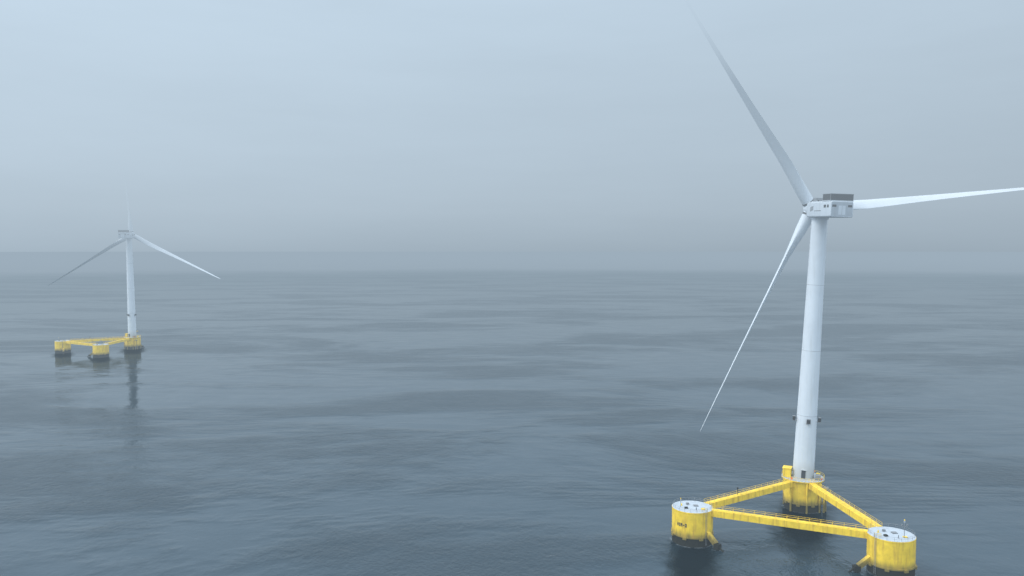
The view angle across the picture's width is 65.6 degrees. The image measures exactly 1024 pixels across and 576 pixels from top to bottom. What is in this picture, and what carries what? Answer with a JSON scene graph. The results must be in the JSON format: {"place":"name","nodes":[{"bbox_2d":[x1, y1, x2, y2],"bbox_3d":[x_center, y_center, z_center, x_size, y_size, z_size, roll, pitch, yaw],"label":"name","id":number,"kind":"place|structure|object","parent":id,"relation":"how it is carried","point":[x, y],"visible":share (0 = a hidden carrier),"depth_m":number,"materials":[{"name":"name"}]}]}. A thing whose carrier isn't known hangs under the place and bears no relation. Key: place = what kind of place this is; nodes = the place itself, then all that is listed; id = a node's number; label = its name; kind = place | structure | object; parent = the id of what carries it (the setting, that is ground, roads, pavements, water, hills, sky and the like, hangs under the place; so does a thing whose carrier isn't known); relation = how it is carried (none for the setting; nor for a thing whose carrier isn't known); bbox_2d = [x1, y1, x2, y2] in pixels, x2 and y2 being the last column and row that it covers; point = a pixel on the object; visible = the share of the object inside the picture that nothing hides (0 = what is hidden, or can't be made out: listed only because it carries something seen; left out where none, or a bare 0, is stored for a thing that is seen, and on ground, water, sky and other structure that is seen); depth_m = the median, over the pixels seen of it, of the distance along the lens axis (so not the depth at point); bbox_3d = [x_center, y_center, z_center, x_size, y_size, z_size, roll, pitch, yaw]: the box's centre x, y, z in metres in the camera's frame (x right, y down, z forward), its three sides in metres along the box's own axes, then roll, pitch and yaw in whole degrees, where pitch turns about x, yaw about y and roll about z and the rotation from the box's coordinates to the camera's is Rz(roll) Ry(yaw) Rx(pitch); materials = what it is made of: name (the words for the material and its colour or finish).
{"place":"outdoors","nodes":[
{"label":"outdoors","id":0,"kind":"place"},
{"bbox_2d":[0,252,1023,575],"bbox_3d":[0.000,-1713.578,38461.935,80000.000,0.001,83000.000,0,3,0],"label":"sea water","id":1,"kind":"structure","parent":0,"point":[392,412],"depth_m":429.43,"materials":[{"name":"grey liquid"}]},
{"bbox_2d":[48,137,219,357],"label":"turbine","id":2,"kind":"object","parent":1,"relation":"in","point":[131,339],"visible":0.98,"depth_m":697.96,"materials":[{"name":"metal"}]},
{"bbox_2d":[671,0,1023,575],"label":"turbine","id":3,"kind":"object","parent":1,"relation":"in","point":[890,551],"visible":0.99,"depth_m":259.59,"materials":[{"name":"metal"}]},
{"bbox_2d":[0,0,1023,251],"label":"sky","id":4,"kind":"structure","parent":0,"point":[240,125],"materials":[{"name":"grey"}]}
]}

